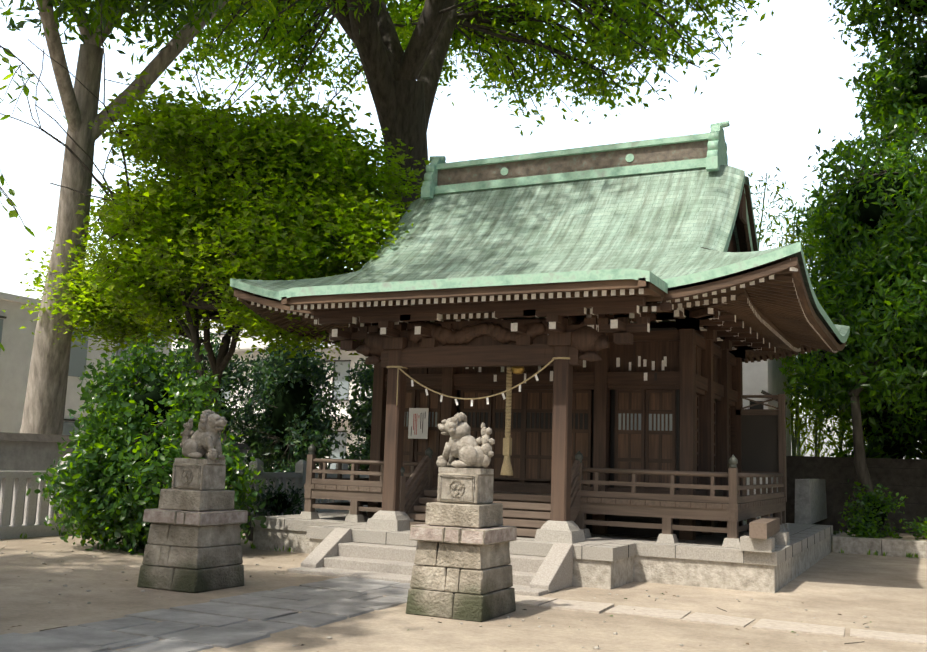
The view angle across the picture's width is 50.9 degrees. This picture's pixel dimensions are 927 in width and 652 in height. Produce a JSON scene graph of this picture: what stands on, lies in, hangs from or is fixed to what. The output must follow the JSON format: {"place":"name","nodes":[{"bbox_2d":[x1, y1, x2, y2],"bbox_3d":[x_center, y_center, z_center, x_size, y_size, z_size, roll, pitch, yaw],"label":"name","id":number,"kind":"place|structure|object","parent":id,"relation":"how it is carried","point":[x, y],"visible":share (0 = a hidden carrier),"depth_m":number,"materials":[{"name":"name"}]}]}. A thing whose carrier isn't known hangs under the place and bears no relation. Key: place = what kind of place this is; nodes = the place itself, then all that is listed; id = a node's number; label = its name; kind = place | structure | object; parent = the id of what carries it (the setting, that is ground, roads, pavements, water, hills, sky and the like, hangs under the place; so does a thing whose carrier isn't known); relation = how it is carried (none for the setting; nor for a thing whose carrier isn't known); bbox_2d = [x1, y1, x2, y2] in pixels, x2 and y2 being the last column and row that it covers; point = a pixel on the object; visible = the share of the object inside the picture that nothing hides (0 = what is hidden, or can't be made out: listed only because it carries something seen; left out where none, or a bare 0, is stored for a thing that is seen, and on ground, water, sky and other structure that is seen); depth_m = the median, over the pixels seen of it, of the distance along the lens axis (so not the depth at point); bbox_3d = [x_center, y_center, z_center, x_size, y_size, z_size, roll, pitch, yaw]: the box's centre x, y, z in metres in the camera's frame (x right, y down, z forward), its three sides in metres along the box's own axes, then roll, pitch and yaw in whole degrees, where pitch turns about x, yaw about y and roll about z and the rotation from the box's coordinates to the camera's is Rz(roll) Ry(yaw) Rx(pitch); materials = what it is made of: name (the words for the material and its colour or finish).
{"place":"outdoors","nodes":[
{"label":"outdoors","id":0,"kind":"place"},
{"bbox_2d":[0,45,68,350],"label":"tree","id":1,"kind":"object","parent":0,"point":[12,213],"depth_m":7.47,"materials":[{"name":"green plant"}]},
{"bbox_2d":[0,292,172,437],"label":"building","id":2,"kind":"structure","parent":0,"point":[16,342],"depth_m":31.68,"materials":[{"name":"beige concrete"}]},
{"bbox_2d":[0,576,409,651],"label":"stone path","id":3,"kind":"structure","parent":0,"point":[267,613],"depth_m":9.28,"materials":[{"name":"grey stone"}]},
{"bbox_2d":[87,0,773,230],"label":"tree","id":4,"kind":"object","parent":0,"point":[623,10],"depth_m":27.97,"materials":[{"name":"green plant"}]},
{"bbox_2d":[0,523,926,651],"bbox_3d":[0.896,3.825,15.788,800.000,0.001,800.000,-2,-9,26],"label":"ground","id":5,"kind":"structure","parent":0,"point":[886,593],"depth_m":10.62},
{"bbox_2d":[0,432,250,524],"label":"boundary wall","id":6,"kind":"structure","parent":5,"relation":"on","point":[27,452],"depth_m":19.64,"materials":[{"name":"grey paint"}]},
{"bbox_2d":[26,333,266,554],"bbox_3d":[-5.003,2.022,16.030,3.796,3.947,2.944,-2,-9,26],"label":"camellia shrub","id":7,"kind":"object","parent":5,"relation":"on","point":[100,513],"depth_m":15.58,"materials":[{"name":"green plant"}]},
{"bbox_2d":[99,381,174,495],"bbox_3d":[-4.991,2.019,16.107,2.232,2.270,1.163,-2,-9,26],"label":"camellia shrub","id":8,"kind":"object","parent":7,"relation":"on","point":[154,396],"depth_m":16.36,"materials":[{"name":"green plant"}]},
{"bbox_2d":[0,454,368,538],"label":"stone fence","id":9,"kind":"object","parent":5,"relation":"on","point":[15,528],"visible":0.23,"depth_m":17.71,"materials":[{"name":"stone"}]},
{"bbox_2d":[137,409,247,592],"bbox_3d":[-3.229,2.070,11.830,0.880,2.124,0.902,-2,-9,26],"label":"guardian lion statue","id":10,"kind":"object","parent":5,"relation":"on","point":[195,519],"visible":1,"depth_m":11.54,"materials":[{"name":"stone"}]},
{"bbox_2d":[47,53,345,403],"bbox_3d":[-4.813,-0.778,22.222,8.952,10.563,7.786,-2,-9,26],"label":"tree","id":11,"kind":"object","parent":5,"relation":"on","point":[218,365],"visible":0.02,"depth_m":21.74,"materials":[{"name":"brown plant"}]},
{"bbox_2d":[2,89,362,361],"bbox_3d":[-5.460,-1.970,23.124,7.909,6.174,7.932,-2,-9,26],"label":"maple tree","id":12,"kind":"object","parent":11,"relation":"attached to","point":[103,329],"visible":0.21,"depth_m":21.04,"materials":[{"name":"green plant"}]},
{"bbox_2d":[0,0,395,434],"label":"tree","id":13,"kind":"object","parent":5,"relation":"on","point":[44,404],"depth_m":20.99,"materials":[{"name":"brown plant"}]},
{"bbox_2d":[0,3,420,540],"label":"tree branches","id":14,"kind":"object","parent":5,"relation":"on","point":[192,331],"visible":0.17,"depth_m":19.23,"materials":[{"name":"brown plant"}]},
{"bbox_2d":[56,68,430,365],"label":"maple leaves","id":15,"kind":"object","parent":14,"relation":"attached to","point":[284,159],"visible":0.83,"depth_m":18.59,"materials":[{"name":"green plant"}]},
{"bbox_2d":[147,323,373,471],"bbox_3d":[-5.242,2.734,30.448,7.756,5.798,7.148,-2,-9,26],"label":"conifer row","id":16,"kind":"object","parent":5,"relation":"on","point":[317,379],"depth_m":29.96,"materials":[{"name":"green plant"}]},
{"bbox_2d":[170,318,373,469],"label":"apartment","id":17,"kind":"structure","parent":5,"relation":"on","point":[341,369],"depth_m":46.21,"materials":[{"name":"white concrete"}]},
{"bbox_2d":[193,374,370,455],"bbox_3d":[-5.367,3.030,31.169,6.987,3.058,3.353,3,-8,-11],"label":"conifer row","id":18,"kind":"object","parent":5,"relation":"on","point":[289,402],"visible":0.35,"depth_m":29.77,"materials":[{"name":"green plant"}]},
{"bbox_2d":[251,479,319,516],"bbox_3d":[-4.438,4.242,23.041,1.568,1.277,1.964,-2,-9,26],"label":"fence shrub row","id":19,"kind":"object","parent":5,"relation":"on","point":[268,495],"depth_m":23.14,"materials":[{"name":"green plant"}]},
{"bbox_2d":[266,493,290,513],"bbox_3d":[-4.402,4.186,23.008,0.493,0.464,0.833,-2,-9,26],"label":"fence shrub row","id":20,"kind":"object","parent":19,"relation":"on","point":[284,502],"visible":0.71,"depth_m":22.87,"materials":[{"name":"green plant"}]},
{"bbox_2d":[288,528,572,595],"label":"stone steps","id":21,"kind":"structure","parent":5,"relation":"on","point":[336,552],"depth_m":13.25,"materials":[{"name":"grey stone"}]},
{"bbox_2d":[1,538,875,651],"bbox_3d":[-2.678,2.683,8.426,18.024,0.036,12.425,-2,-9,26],"label":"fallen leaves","id":22,"kind":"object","parent":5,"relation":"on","point":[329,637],"visible":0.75,"depth_m":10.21,"materials":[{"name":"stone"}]},
{"bbox_2d":[406,412,516,621],"bbox_3d":[0.015,1.990,10.496,0.881,2.128,0.902,-2,-9,26],"label":"guardian lion statue","id":23,"kind":"object","parent":5,"relation":"on","point":[463,536],"visible":1,"depth_m":10.18,"materials":[{"name":"stone"}]},
{"bbox_2d":[20,530,917,558],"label":"grass tufts","id":24,"kind":"object","parent":5,"relation":"on","point":[289,549],"visible":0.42,"depth_m":17.88,"materials":[{"name":"green plant"}]},
{"bbox_2d":[251,511,832,592],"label":"stone platform","id":25,"kind":"structure","parent":5,"relation":"on","point":[608,561],"depth_m":13.54,"materials":[{"name":"stone"}]},
{"bbox_2d":[314,296,671,543],"bbox_3d":[0.469,1.566,15.056,5.830,3.494,2.347,-2,-9,26],"label":"porch frame","id":26,"kind":"object","parent":25,"relation":"on","point":[514,342],"visible":1,"depth_m":14.44,"materials":[{"name":"brown wood"}]},
{"bbox_2d":[387,357,569,475],"bbox_3d":[0.286,1.380,14.688,3.070,1.700,0.850,-2,-9,26],"label":"sacred rope","id":27,"kind":"object","parent":26,"relation":"attached to","point":[506,468],"visible":0.96,"depth_m":14.77,"materials":[{"name":"beige fabric"}]},
{"bbox_2d":[411,374,538,405],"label":"paper streamers","id":28,"kind":"object","parent":27,"relation":"attached to","point":[487,399],"visible":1,"depth_m":14.36,"materials":[{"name":"white paper"}]},
{"bbox_2d":[511,366,523,373],"bbox_3d":[0.832,0.650,14.905,0.200,0.180,0.200,-2,-9,26],"label":"bell","id":29,"kind":"object","parent":27,"relation":"hanging from","point":[517,369],"visible":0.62,"depth_m":14.83,"materials":[{"name":"gold metal"}]},
{"bbox_2d":[298,394,789,547],"bbox_3d":[1.641,2.285,17.448,7.360,2.490,5.080,-2,-9,26],"label":"veranda railing","id":30,"kind":"object","parent":25,"relation":"on","point":[763,443],"visible":0.71,"depth_m":15.56,"materials":[{"name":"brown wood"}]},
{"bbox_2d":[367,328,742,539],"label":"shrine hall","id":31,"kind":"structure","parent":25,"relation":"on","point":[662,399],"depth_m":15.89,"materials":[{"name":"brown wood"}]},
{"bbox_2d":[230,165,849,342],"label":"roof","id":32,"kind":"structure","parent":31,"relation":"on","point":[657,229],"depth_m":16.62,"materials":[{"name":"green metal"}]},
{"bbox_2d":[234,257,846,362],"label":"roof eaves","id":33,"kind":"object","parent":32,"relation":"attached to","point":[771,304],"visible":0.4,"depth_m":14.07,"materials":[{"name":"brown wood"}]},
{"bbox_2d":[254,268,839,358],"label":"shrine soffit","id":34,"kind":"structure","parent":32,"relation":"attached to","point":[671,324],"depth_m":14.15,"materials":[{"name":"brown wood"}]},
{"bbox_2d":[349,296,778,358],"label":"shrine brackets","id":35,"kind":"object","parent":31,"relation":"attached to","point":[738,339],"visible":0.25,"depth_m":15.75,"materials":[{"name":"brown wood"}]},
{"bbox_2d":[740,517,788,552],"bbox_3d":[4.242,2.916,13.688,0.400,0.380,1.909,-2,-9,26],"label":"spare timber on blocks","id":36,"kind":"object","parent":25,"relation":"on","point":[766,534],"visible":1,"depth_m":12.96,"materials":[{"name":"brown wood"}]},
{"bbox_2d":[795,479,826,523],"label":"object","id":37,"kind":"structure","parent":25,"relation":"on","point":[810,502],"depth_m":20.43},
{"bbox_2d":[742,357,790,517],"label":"building","id":38,"kind":"structure","parent":5,"relation":"on","point":[762,377],"depth_m":23.00,"materials":[{"name":"paint"}]},
{"bbox_2d":[743,124,926,534],"bbox_3d":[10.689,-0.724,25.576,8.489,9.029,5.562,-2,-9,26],"label":"bamboo leaves","id":39,"kind":"object","parent":5,"relation":"on","point":[808,412],"visible":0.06,"depth_m":25.85,"materials":[{"name":"green plant"}]},
{"bbox_2d":[757,456,926,533],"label":"concrete wall","id":40,"kind":"structure","parent":5,"relation":"on","point":[906,477],"depth_m":23.24,"materials":[{"name":"grey concrete"}]},
{"bbox_2d":[773,0,926,534],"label":"evergreen tree","id":41,"kind":"object","parent":5,"relation":"on","point":[844,280],"depth_m":21.73,"materials":[{"name":"green plant"}]},
{"bbox_2d":[820,0,926,376],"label":"leaves","id":42,"kind":"object","parent":41,"relation":"attached to","point":[874,212],"visible":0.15,"depth_m":21.74,"materials":[{"name":"green plant"}]},
{"bbox_2d":[833,536,926,558],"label":"planter kerb","id":43,"kind":"structure","parent":5,"relation":"on","point":[863,546],"depth_m":19.34,"materials":[{"name":"stone"}]},
{"bbox_2d":[839,530,926,540],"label":"planter soil","id":44,"kind":"structure","parent":5,"relation":"on","point":[906,536],"depth_m":21.15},
{"bbox_2d":[854,497,886,533],"bbox_3d":[12.076,4.049,19.859,7.762,0.812,1.890,-1,-8,18],"label":"ivy shrub","id":45,"kind":"object","parent":44,"relation":"on","point":[882,515],"visible":0.31,"depth_m":21.08,"materials":[{"name":"green plant"}]},
{"bbox_2d":[838,480,926,539],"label":"ivy shrub","id":46,"kind":"object","parent":44,"relation":"on","point":[859,533],"depth_m":20.69,"materials":[{"name":"green plant"}]},
{"bbox_2d":[0,0,926,458],"label":"sky","id":47,"kind":"structure","parent":0,"point":[775,104],"materials":[{"name":"white"}]},
{"bbox_2d":[421,121,753,251],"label":"roof ridge","id":48,"kind":"structure","parent":0,"point":[708,151],"depth_m":18.18,"materials":[{"name":"green metal"}]},
{"bbox_2d":[515,594,926,644],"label":"cross path","id":49,"kind":"structure","parent":0,"point":[680,615],"depth_m":10.37,"materials":[{"name":"beige stone"}]},
{"bbox_2d":[810,379,926,458],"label":"bamboo","id":50,"kind":"object","parent":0,"point":[919,433],"depth_m":24.15,"materials":[{"name":"green plant"}]},
{"bbox_2d":[861,388,925,458],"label":"tree","id":51,"kind":"object","parent":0,"point":[893,449],"visible":0.29,"depth_m":24.36,"materials":[{"name":"green plant"}]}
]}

